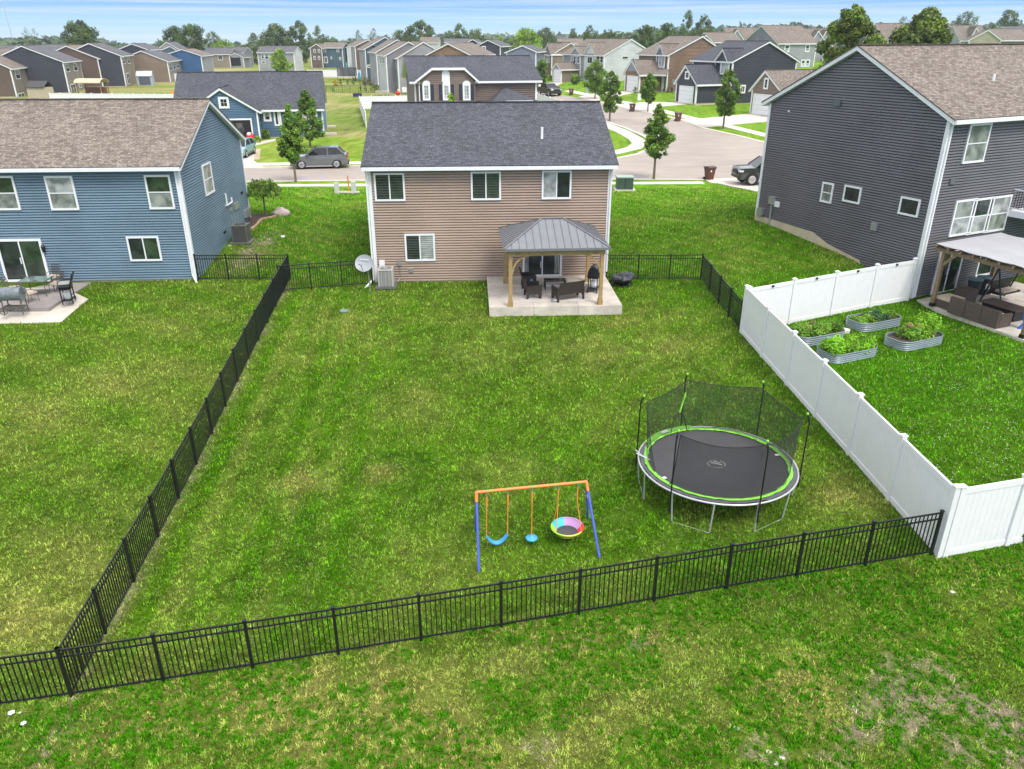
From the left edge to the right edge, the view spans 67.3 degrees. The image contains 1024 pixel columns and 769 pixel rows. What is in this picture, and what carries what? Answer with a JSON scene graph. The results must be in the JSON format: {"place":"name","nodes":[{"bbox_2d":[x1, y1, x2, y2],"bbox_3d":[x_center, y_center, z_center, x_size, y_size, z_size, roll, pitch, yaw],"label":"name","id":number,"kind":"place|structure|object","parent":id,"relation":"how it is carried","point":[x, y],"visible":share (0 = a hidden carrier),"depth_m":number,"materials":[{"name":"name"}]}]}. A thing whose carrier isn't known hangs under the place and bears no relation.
{"place":"outdoors","nodes":[
{"label":"outdoors","id":0,"kind":"place"},
{"bbox_2d":[258,122,644,165],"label":"sidewalk","id":1,"kind":"structure","parent":0,"point":[635,140],"depth_m":76.44,"materials":[{"name":"concrete"}]},
{"bbox_2d":[277,181,704,186],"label":"sidewalk","id":2,"kind":"structure","parent":0,"point":[332,185],"depth_m":57.42,"materials":[{"name":"concrete"}]},
{"bbox_2d":[244,92,763,180],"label":"road","id":3,"kind":"structure","parent":0,"point":[693,150],"depth_m":68.31,"materials":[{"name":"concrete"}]},
{"bbox_2d":[290,145,349,168],"bbox_3d":[-16.225,-19.170,64.840,4.830,1.751,2.220,-4,25,-8],"label":"crossover car","id":4,"kind":"object","parent":3,"relation":"on","point":[335,156],"visible":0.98,"depth_m":64.10,"materials":[{"name":"grey paint"}]},
{"bbox_2d":[0,44,1023,768],"bbox_3d":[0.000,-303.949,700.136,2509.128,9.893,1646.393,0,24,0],"label":"ground","id":5,"kind":"structure","parent":0,"point":[344,116],"depth_m":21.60,"materials":[{"name":"plant"}]},
{"bbox_2d":[0,48,27,97],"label":"house","id":6,"kind":"structure","parent":5,"relation":"on","point":[13,79],"depth_m":140.95,"materials":[{"name":"beige"}]},
{"bbox_2d":[0,650,67,703],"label":"aluminium fence","id":7,"kind":"object","parent":5,"relation":"on","point":[40,659],"visible":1,"depth_m":15.37,"materials":[{"name":"black metal"}]},
{"bbox_2d":[24,81,53,97],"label":"garden shed","id":8,"kind":"structure","parent":5,"relation":"on","point":[39,89],"depth_m":136.38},
{"bbox_2d":[1,45,84,92],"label":"house","id":9,"kind":"structure","parent":5,"relation":"on","point":[60,72],"depth_m":148.81,"materials":[{"name":"grey"}]},
{"bbox_2d":[0,288,86,323],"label":"concrete pad","id":10,"kind":"object","parent":5,"relation":"on","point":[60,312],"visible":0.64,"depth_m":33.09,"materials":[{"name":"concrete"}]},
{"bbox_2d":[0,286,28,314],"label":"barrel smoker","id":11,"kind":"object","parent":10,"relation":"on","point":[7,294],"visible":1,"depth_m":32.27,"materials":[{"name":"metal"}]},
{"bbox_2d":[57,271,76,304],"bbox_3d":[-19.509,-4.255,33.804,0.680,1.318,1.360,-8,26,-18],"label":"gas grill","id":12,"kind":"object","parent":10,"relation":"on","point":[66,285],"visible":1,"depth_m":33.70,"materials":[{"name":"black metal"}]},
{"bbox_2d":[0,282,90,311],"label":"patio pavers","id":13,"kind":"object","parent":5,"relation":"on","point":[51,301],"visible":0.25,"depth_m":34.28,"materials":[{"name":"stone"}]},
{"bbox_2d":[59,20,99,43],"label":"deciduous tree","id":14,"kind":"object","parent":5,"relation":"on","point":[82,33],"visible":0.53,"depth_m":270.39,"materials":[{"name":"green plant"}]},
{"bbox_2d":[56,45,103,86],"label":"house","id":15,"kind":"structure","parent":5,"relation":"on","point":[90,66],"depth_m":165.80,"materials":[{"name":"brown"}]},
{"bbox_2d":[74,78,109,93],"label":"covered pergola","id":16,"kind":"object","parent":5,"relation":"on","point":[97,90],"visible":0.88,"depth_m":144.63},
{"bbox_2d":[75,42,136,86],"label":"house","id":17,"kind":"structure","parent":5,"relation":"on","point":[117,69],"depth_m":168.22,"materials":[{"name":"grey"}]},
{"bbox_2d":[49,92,173,97],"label":"vinyl fence","id":18,"kind":"object","parent":5,"relation":"on","point":[78,95],"visible":0.41,"depth_m":124.59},
{"bbox_2d":[0,98,251,282],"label":"house","id":19,"kind":"structure","parent":5,"relation":"on","point":[116,189],"depth_m":36.24,"materials":[{"name":"blue"}]},
{"bbox_2d":[0,176,21,209],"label":"window","id":20,"kind":"structure","parent":19,"relation":"in","point":[9,200],"depth_m":35.03,"materials":[{"name":"green glass"}]},
{"bbox_2d":[0,238,50,281],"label":"patio door","id":21,"kind":"structure","parent":19,"relation":"in","point":[20,259],"depth_m":36.24,"materials":[{"name":"white glass"}]},
{"bbox_2d":[43,176,79,209],"bbox_3d":[-20.578,-8.747,35.142,1.247,1.538,0.097,-1,24,-3],"label":"window","id":22,"kind":"structure","parent":19,"relation":"in","point":[61,191],"depth_m":35.12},
{"bbox_2d":[126,236,162,260],"bbox_3d":[-17.404,-6.430,36.392,1.484,1.182,0.097,-1,24,-3],"label":"window","id":23,"kind":"structure","parent":19,"relation":"in","point":[140,248],"depth_m":36.38,"materials":[{"name":"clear glass"}]},
{"bbox_2d":[143,175,175,208],"bbox_3d":[-16.213,-8.852,35.379,1.152,1.548,0.097,-1,24,-3],"label":"window","id":24,"kind":"structure","parent":19,"relation":"in","point":[158,187],"depth_m":35.35,"materials":[{"name":"green glass"}]},
{"bbox_2d":[132,50,181,82],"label":"house","id":25,"kind":"structure","parent":5,"relation":"on","point":[163,67],"depth_m":182.49,"materials":[{"name":"beige"}]},
{"bbox_2d":[55,253,290,697],"bbox_3d":[-9.871,0.139,26.245,0.078,3.080,24.408,-2,24,-4],"label":"aluminium fence","id":26,"kind":"object","parent":5,"relation":"on","point":[272,294],"visible":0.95,"depth_m":21.34,"materials":[{"name":"black metal"}]},
{"bbox_2d":[168,48,213,71],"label":"house","id":27,"kind":"structure","parent":5,"relation":"on","point":[195,60],"depth_m":198.41,"materials":[{"name":"blue"}]},
{"bbox_2d":[174,23,207,49],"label":"deciduous tree","id":28,"kind":"object","parent":5,"relation":"on","point":[196,38],"visible":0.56,"depth_m":267.65,"materials":[{"name":"green plant"}]},
{"bbox_2d":[204,47,237,67],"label":"house","id":29,"kind":"structure","parent":5,"relation":"on","point":[221,58],"depth_m":263.26,"materials":[{"name":"beige"}]},
{"bbox_2d":[193,253,284,279],"bbox_3d":[-12.976,-5.576,36.953,4.443,1.451,0.078,0,24,-1],"label":"aluminium fence","id":30,"kind":"object","parent":5,"relation":"on","point":[242,258],"visible":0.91,"depth_m":36.86,"materials":[{"name":"black metal"}]},
{"bbox_2d":[230,47,253,67],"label":"house","id":31,"kind":"structure","parent":5,"relation":"on","point":[241,57],"depth_m":265.56,"materials":[{"name":"grey"}]},
{"bbox_2d":[230,222,254,244],"bbox_3d":[-14.780,-8.279,41.982,1.100,1.022,1.050,-1,24,-3],"label":"air conditioner","id":32,"kind":"object","parent":5,"relation":"on","point":[241,233],"visible":1,"depth_m":41.69,"materials":[{"name":"black metal"}]},
{"bbox_2d":[173,71,326,140],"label":"house","id":33,"kind":"structure","parent":5,"relation":"on","point":[253,102],"depth_m":84.26,"materials":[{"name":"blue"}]},
{"bbox_2d":[246,213,272,226],"bbox_3d":[-15.284,-9.750,45.905,1.612,0.100,4.112,0,24,0],"label":"mulch bed","id":34,"kind":"object","parent":5,"relation":"on","point":[253,219],"visible":0.73,"depth_m":46.70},
{"bbox_2d":[246,178,281,215],"bbox_3d":[-15.147,-11.303,46.702,2.564,2.392,2.449,0,24,0],"label":"weeping tree","id":35,"kind":"object","parent":34,"relation":"on","point":[268,188],"visible":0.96,"depth_m":45.93,"materials":[{"name":"green plant"}]},
{"bbox_2d":[257,23,289,45],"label":"deciduous tree","id":36,"kind":"object","parent":5,"relation":"on","point":[274,33],"visible":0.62,"depth_m":298.67,"materials":[{"name":"green plant"}]},
{"bbox_2d":[256,46,303,70],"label":"house","id":37,"kind":"structure","parent":5,"relation":"on","point":[292,54],"depth_m":235.61,"materials":[{"name":"grey"}]},
{"bbox_2d":[269,48,293,70],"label":"tree","id":38,"kind":"object","parent":5,"relation":"on","point":[279,57],"visible":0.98,"depth_m":224.40,"materials":[{"name":"green plant"}]},
{"bbox_2d":[276,104,307,181],"bbox_3d":[-16.371,-17.914,57.428,2.185,5.791,1.935,0,24,0],"label":"street tree","id":39,"kind":"object","parent":5,"relation":"on","point":[290,148],"visible":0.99,"depth_m":56.77,"materials":[{"name":"green plant"}]},
{"bbox_2d":[284,20,313,63],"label":"deciduous tree","id":40,"kind":"object","parent":5,"relation":"on","point":[301,29],"visible":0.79,"depth_m":295.23,"materials":[{"name":"green plant"}]},
{"bbox_2d":[294,89,323,147],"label":"tree","id":41,"kind":"object","parent":5,"relation":"on","point":[304,102],"visible":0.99,"depth_m":75.50,"materials":[{"name":"green plant"}]},
{"bbox_2d":[276,260,372,289],"bbox_3d":[-8.704,-5.054,35.968,4.335,1.478,0.078,-6,25,-12],"label":"aluminium fence","id":42,"kind":"object","parent":5,"relation":"on","point":[321,266],"visible":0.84,"depth_m":35.87,"materials":[{"name":"black metal"}]},
{"bbox_2d":[309,42,347,67],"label":"house","id":43,"kind":"structure","parent":5,"relation":"on","point":[329,55],"depth_m":261.96,"materials":[{"name":"blue"}]},
{"bbox_2d":[357,36,388,81],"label":"house","id":44,"kind":"structure","parent":5,"relation":"on","point":[365,57],"depth_m":185.63,"materials":[{"name":"white plastic"}]},
{"bbox_2d":[367,39,399,85],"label":"house","id":45,"kind":"structure","parent":5,"relation":"on","point":[373,52],"depth_m":172.28,"materials":[{"name":"grey"}]},
{"bbox_2d":[375,266,397,288],"bbox_3d":[-5.925,-5.063,36.209,0.980,0.912,0.930,-1,24,-3],"label":"air conditioner","id":46,"kind":"object","parent":5,"relation":"on","point":[386,279],"visible":1,"depth_m":35.94,"materials":[{"name":"grey metal"}]},
{"bbox_2d":[375,41,414,93],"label":"house","id":47,"kind":"structure","parent":5,"relation":"on","point":[387,71],"depth_m":149.29,"materials":[{"name":"grey"}]},
{"bbox_2d":[393,41,435,93],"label":"house","id":48,"kind":"structure","parent":5,"relation":"on","point":[420,48],"depth_m":146.60,"materials":[{"name":"grey"}]},
{"bbox_2d":[401,19,434,41],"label":"deciduous tree","id":49,"kind":"object","parent":5,"relation":"on","point":[417,28],"visible":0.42,"depth_m":342.70,"materials":[{"name":"green plant"}]},
{"bbox_2d":[425,42,495,54],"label":"house","id":50,"kind":"structure","parent":5,"relation":"on","point":[459,48],"depth_m":125.29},
{"bbox_2d":[401,54,542,100],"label":"house","id":51,"kind":"structure","parent":5,"relation":"on","point":[440,77],"depth_m":72.30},
{"bbox_2d":[467,39,510,54],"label":"house","id":52,"kind":"structure","parent":5,"relation":"on","point":[496,46],"depth_m":188.45,"materials":[{"name":"grey"}]},
{"bbox_2d":[360,101,618,287],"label":"house","id":53,"kind":"structure","parent":5,"relation":"on","point":[452,187],"depth_m":36.00,"materials":[{"name":"beige"}]},
{"bbox_2d":[373,173,405,200],"bbox_3d":[-5.583,-9.004,35.059,1.390,1.262,0.097,-1,24,-3],"label":"window","id":54,"kind":"structure","parent":53,"relation":"in","point":[389,191],"depth_m":35.05,"materials":[{"name":"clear glass"}]},
{"bbox_2d":[404,233,435,260],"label":"window","id":55,"kind":"structure","parent":53,"relation":"in","point":[414,236],"depth_m":36.26,"materials":[{"name":"clear glass"}]},
{"bbox_2d":[470,171,500,199],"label":"window","id":56,"kind":"structure","parent":53,"relation":"in","point":[472,172],"depth_m":35.25,"materials":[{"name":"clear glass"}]},
{"bbox_2d":[523,255,561,275],"bbox_3d":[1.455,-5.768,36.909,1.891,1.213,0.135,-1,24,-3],"label":"patio door","id":57,"kind":"structure","parent":53,"relation":"in","point":[542,265],"depth_m":36.93,"materials":[{"name":"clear glass"}]},
{"bbox_2d":[541,170,571,198],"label":"window","id":58,"kind":"structure","parent":53,"relation":"in","point":[556,184],"depth_m":35.40,"materials":[{"name":"clear glass"}]},
{"bbox_2d":[54,509,944,697],"bbox_3d":[0.635,4.765,17.089,19.748,2.162,0.078,-5,25,-10],"label":"aluminium fence","id":59,"kind":"object","parent":5,"relation":"on","point":[244,622],"visible":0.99,"depth_m":16.96,"materials":[{"name":"black metal"}]},
{"bbox_2d":[0,23,1019,55],"bbox_3d":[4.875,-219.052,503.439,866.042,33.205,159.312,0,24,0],"label":"woods","id":60,"kind":"object","parent":5,"relation":"on","point":[622,34],"depth_m":460.10,"materials":[{"name":"green plant"}]},
{"bbox_2d":[0,20,1023,46],"bbox_3d":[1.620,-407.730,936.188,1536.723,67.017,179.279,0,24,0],"label":"woods","id":61,"kind":"object","parent":5,"relation":"on","point":[9,39],"depth_m":910.39,"materials":[{"name":"green plant"}]},
{"bbox_2d":[504,44,546,66],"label":"house","id":62,"kind":"structure","parent":5,"relation":"on","point":[536,53],"depth_m":154.88,"materials":[{"name":"grey"}]},
{"bbox_2d":[510,27,542,48],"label":"deciduous tree","id":63,"kind":"object","parent":5,"relation":"on","point":[522,35],"visible":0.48,"depth_m":245.28,"materials":[{"name":"green plant"}]},
{"bbox_2d":[474,480,600,571],"bbox_3d":[0.611,3.337,19.421,3.159,1.873,1.686,-3,24,-7],"label":"swing set","id":64,"kind":"object","parent":5,"relation":"on","point":[567,527],"visible":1,"depth_m":19.33,"materials":[{"name":"orange paint"}]},
{"bbox_2d":[487,275,621,316],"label":"patio slab","id":65,"kind":"structure","parent":5,"relation":"on","point":[498,293],"depth_m":33.32,"materials":[{"name":"concrete"}]},
{"bbox_2d":[518,286,588,301],"bbox_3d":[1.820,-4.096,34.607,3.017,0.010,2.200,-1,24,-3],"label":"outdoor rug","id":66,"kind":"object","parent":65,"relation":"on","point":[546,294],"visible":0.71,"depth_m":34.19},
{"bbox_2d":[551,280,584,302],"bbox_3d":[2.481,-4.162,33.699,1.290,0.880,0.780,-10,26,-21],"label":"wicker loveseat","id":67,"kind":"object","parent":66,"relation":"on","point":[575,287],"visible":0.95,"depth_m":33.41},
{"bbox_2d":[498,217,610,306],"bbox_3d":[1.746,-5.667,33.962,4.472,3.409,4.043,-2,24,-4],"label":"gazebo","id":68,"kind":"object","parent":65,"relation":"on","point":[543,236],"visible":1,"depth_m":32.40,"materials":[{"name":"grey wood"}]},
{"bbox_2d":[543,42,574,75],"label":"house","id":69,"kind":"structure","parent":5,"relation":"on","point":[552,54],"depth_m":167.92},
{"bbox_2d":[584,59,608,98],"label":"street tree","id":70,"kind":"object","parent":5,"relation":"on","point":[596,80],"visible":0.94,"depth_m":115.71,"materials":[{"name":"green plant"}]},
{"bbox_2d":[551,38,645,81],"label":"house","id":71,"kind":"structure","parent":5,"relation":"on","point":[615,55],"depth_m":144.73,"materials":[{"name":"white plastic"}]},
{"bbox_2d":[596,70,622,120],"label":"street tree","id":72,"kind":"object","parent":5,"relation":"on","point":[610,106],"visible":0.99,"depth_m":91.29,"materials":[{"name":"green plant"}]},
{"bbox_2d":[640,73,659,111],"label":"street tree","id":73,"kind":"object","parent":5,"relation":"on","point":[647,89],"visible":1,"depth_m":98.98,"materials":[{"name":"green plant"}]},
{"bbox_2d":[606,253,701,279],"bbox_3d":[6.790,-5.561,36.939,4.491,1.511,0.078,2,24,5],"label":"aluminium fence","id":74,"kind":"object","parent":5,"relation":"on","point":[653,258],"visible":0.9,"depth_m":36.83,"materials":[{"name":"black metal"}]},
{"bbox_2d":[643,103,675,178],"bbox_3d":[11.141,-18.354,58.488,2.456,5.747,2.884,0,24,0],"label":"street tree","id":75,"kind":"object","parent":5,"relation":"on","point":[654,143],"visible":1,"depth_m":57.75,"materials":[{"name":"green plant"}]},
{"bbox_2d":[623,35,716,92],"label":"house","id":76,"kind":"structure","parent":5,"relation":"on","point":[665,60],"depth_m":122.36,"materials":[{"name":"beige"}]},
{"bbox_2d":[700,253,742,329],"bbox_3d":[9.213,-4.163,34.099,0.078,1.836,5.990,-1,24,-3],"label":"aluminium fence","id":77,"kind":"object","parent":5,"relation":"on","point":[729,306],"visible":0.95,"depth_m":33.86,"materials":[{"name":"black metal"}]},
{"bbox_2d":[635,373,809,532],"bbox_3d":[5.673,1.764,21.193,4.389,2.769,4.356,0,24,0],"label":"trampoline","id":78,"kind":"object","parent":5,"relation":"on","point":[704,462],"visible":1,"depth_m":21.13,"materials":[{"name":"fabric"}]},
{"bbox_2d":[714,69,741,128],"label":"street tree","id":79,"kind":"object","parent":5,"relation":"on","point":[732,97],"visible":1,"depth_m":83.23,"materials":[{"name":"green plant"}]},
{"bbox_2d":[673,40,799,105],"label":"house","id":80,"kind":"structure","parent":5,"relation":"on","point":[697,82],"depth_m":106.31,"materials":[{"name":"grey plastic"}]},
{"bbox_2d":[745,25,817,66],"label":"house","id":81,"kind":"structure","parent":5,"relation":"on","point":[799,42],"depth_m":175.86,"materials":[{"name":"beige plastic"}]},
{"bbox_2d":[748,69,815,116],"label":"house","id":82,"kind":"structure","parent":5,"relation":"on","point":[766,84],"depth_m":94.34,"materials":[{"name":"beige plastic"}]},
{"bbox_2d":[790,317,844,345],"bbox_3d":[12.218,-2.221,30.902,2.394,0.774,1.263,-10,26,-22],"label":"raised bed","id":83,"kind":"object","parent":5,"relation":"on","point":[812,334],"visible":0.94,"depth_m":30.52,"materials":[{"name":"metal"}]},
{"bbox_2d":[749,257,917,323],"bbox_3d":[13.796,-3.808,33.002,9.770,2.318,0.206,-11,27,-23],"label":"vinyl fence","id":84,"kind":"object","parent":5,"relation":"on","point":[795,299],"visible":0.93,"depth_m":33.05,"materials":[{"name":"white plastic"}]},
{"bbox_2d":[816,332,877,363],"bbox_3d":[12.792,-1.512,29.344,2.510,0.882,1.322,-10,26,-22],"label":"raised bed","id":85,"kind":"object","parent":5,"relation":"on","point":[837,349],"visible":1,"depth_m":29.04,"materials":[{"name":"metal"}]},
{"bbox_2d":[739,284,961,557],"bbox_3d":[9.906,0.221,24.767,0.165,2.896,14.291,-2,24,-4],"label":"vinyl fence","id":86,"kind":"object","parent":5,"relation":"on","point":[905,476],"visible":0.95,"depth_m":22.46,"materials":[{"name":"plastic"}]},
{"bbox_2d":[815,4,887,62],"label":"deciduous tree","id":87,"kind":"object","parent":5,"relation":"on","point":[850,28],"visible":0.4,"depth_m":94.58,"materials":[{"name":"green plant"}]},
{"bbox_2d":[845,308,900,331],"bbox_3d":[15.246,-2.804,32.405,2.394,0.623,1.194,-10,26,-22],"label":"raised bed","id":88,"kind":"object","parent":5,"relation":"on","point":[873,320],"visible":1,"depth_m":32.07,"materials":[{"name":"metal"}]},
{"bbox_2d":[754,43,1023,298],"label":"house","id":89,"kind":"structure","parent":5,"relation":"on","point":[881,154],"depth_m":35.64,"materials":[{"name":"plastic"}]},
{"bbox_2d":[897,196,920,217],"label":"window","id":90,"kind":"structure","parent":89,"relation":"in","point":[908,206],"depth_m":34.50,"materials":[{"name":"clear glass"}]},
{"bbox_2d":[929,250,962,294],"bbox_3d":[20.294,-5.255,35.783,1.750,2.100,0.135,-12,27,-24],"label":"patio door","id":91,"kind":"structure","parent":89,"relation":"in","point":[950,275],"depth_m":35.91,"materials":[{"name":"white glass"}]},
{"bbox_2d":[947,198,978,236],"bbox_3d":[20.445,-7.566,34.850,1.494,1.630,0.097,-12,27,-24],"label":"window","id":92,"kind":"structure","parent":89,"relation":"in","point":[962,210],"depth_m":34.80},
{"bbox_2d":[961,122,992,163],"bbox_3d":[20.195,-10.482,33.398,1.462,1.651,0.097,-12,27,-24],"label":"window","id":93,"kind":"structure","parent":89,"relation":"in","point":[978,135],"depth_m":33.38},
{"bbox_2d":[966,196,994,234],"bbox_3d":[21.538,-7.761,35.374,1.541,1.631,0.097,-12,27,-24],"label":"window","id":94,"kind":"structure","parent":89,"relation":"in","point":[982,207],"depth_m":35.37,"materials":[{"name":"clear glass"}]},
{"bbox_2d":[983,194,1012,232],"bbox_3d":[22.660,-7.971,35.906,1.589,1.656,0.097,-12,27,-24],"label":"window","id":95,"kind":"structure","parent":89,"relation":"in","point":[1001,207],"depth_m":35.93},
{"bbox_2d":[884,310,943,350],"bbox_3d":[16.080,-2.228,30.498,2.532,1.274,1.418,-10,26,-22],"label":"raised bed","id":96,"kind":"object","parent":5,"relation":"on","point":[921,332],"visible":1,"depth_m":30.28,"materials":[{"name":"metal"}]},
{"bbox_2d":[888,6,953,43],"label":"deciduous tree","id":97,"kind":"object","parent":5,"relation":"on","point":[929,25],"visible":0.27,"depth_m":103.09,"materials":[{"name":"green plant"}]},
{"bbox_2d":[950,25,982,43],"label":"house","id":98,"kind":"structure","parent":5,"relation":"on","point":[961,33],"depth_m":220.87,"materials":[{"name":"grey"}]},
{"bbox_2d":[916,282,1023,342],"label":"patio slab","id":99,"kind":"structure","parent":5,"relation":"on","point":[1012,331],"depth_m":34.18,"materials":[{"name":"concrete"}]},
{"bbox_2d":[929,233,1023,338],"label":"pergola","id":100,"kind":"object","parent":99,"relation":"on","point":[1003,249],"visible":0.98,"depth_m":33.00,"materials":[{"name":"white wood"}]},
{"bbox_2d":[947,296,1012,328],"bbox_3d":[19.878,-3.129,32.671,0.880,0.720,2.296,-10,26,-22],"label":"wicker sofa","id":101,"kind":"object","parent":99,"relation":"on","point":[979,313],"visible":1,"depth_m":32.26,"materials":[{"name":"wicker"}]},
{"bbox_2d":[979,265,1021,301],"bbox_3d":[22.351,-4.552,34.684,1.870,1.739,1.058,-12,27,-24],"label":"swing bench","id":102,"kind":"object","parent":99,"relation":"on","point":[1000,287],"visible":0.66,"depth_m":34.71,"materials":[{"name":"black metal"}]},
{"bbox_2d":[979,298,1023,321],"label":"patio table","id":103,"kind":"object","parent":99,"relation":"on","point":[1016,310],"visible":0.8,"depth_m":32.83,"materials":[{"name":"brown wicker"}]},
{"bbox_2d":[962,29,1002,43],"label":"house","id":104,"kind":"structure","parent":5,"relation":"on","point":[985,36],"depth_m":170.23,"materials":[{"name":"beige"}]},
{"bbox_2d":[942,473,1023,557],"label":"vinyl fence","id":105,"kind":"object","parent":5,"relation":"on","point":[989,515],"visible":0.95,"depth_m":18.59,"materials":[{"name":"plastic"}]},
{"bbox_2d":[989,29,1023,42],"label":"house","id":106,"kind":"structure","parent":5,"relation":"on","point":[1011,35],"depth_m":175.19,"materials":[{"name":"beige"}]},
{"bbox_2d":[0,0,1023,43],"label":"sky","id":107,"kind":"structure","parent":0,"point":[123,21],"materials":[{"name":"blue"}]},
{"bbox_2d":[681,114,766,127],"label":"driveway","id":108,"kind":"structure","parent":0,"point":[729,120],"depth_m":91.33,"materials":[{"name":"concrete"}]},
{"bbox_2d":[705,178,758,191],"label":"driveway","id":109,"kind":"structure","parent":0,"point":[733,182],"depth_m":57.67,"materials":[{"name":"concrete"}]},
{"bbox_2d":[731,156,761,185],"bbox_3d":[19.495,-15.954,57.188,5.930,1.994,2.360,-2,24,-4],"label":"pickup truck","id":110,"kind":"object","parent":109,"relation":"on","point":[748,174],"visible":0.41,"depth_m":56.38,"materials":[{"name":"paint"}]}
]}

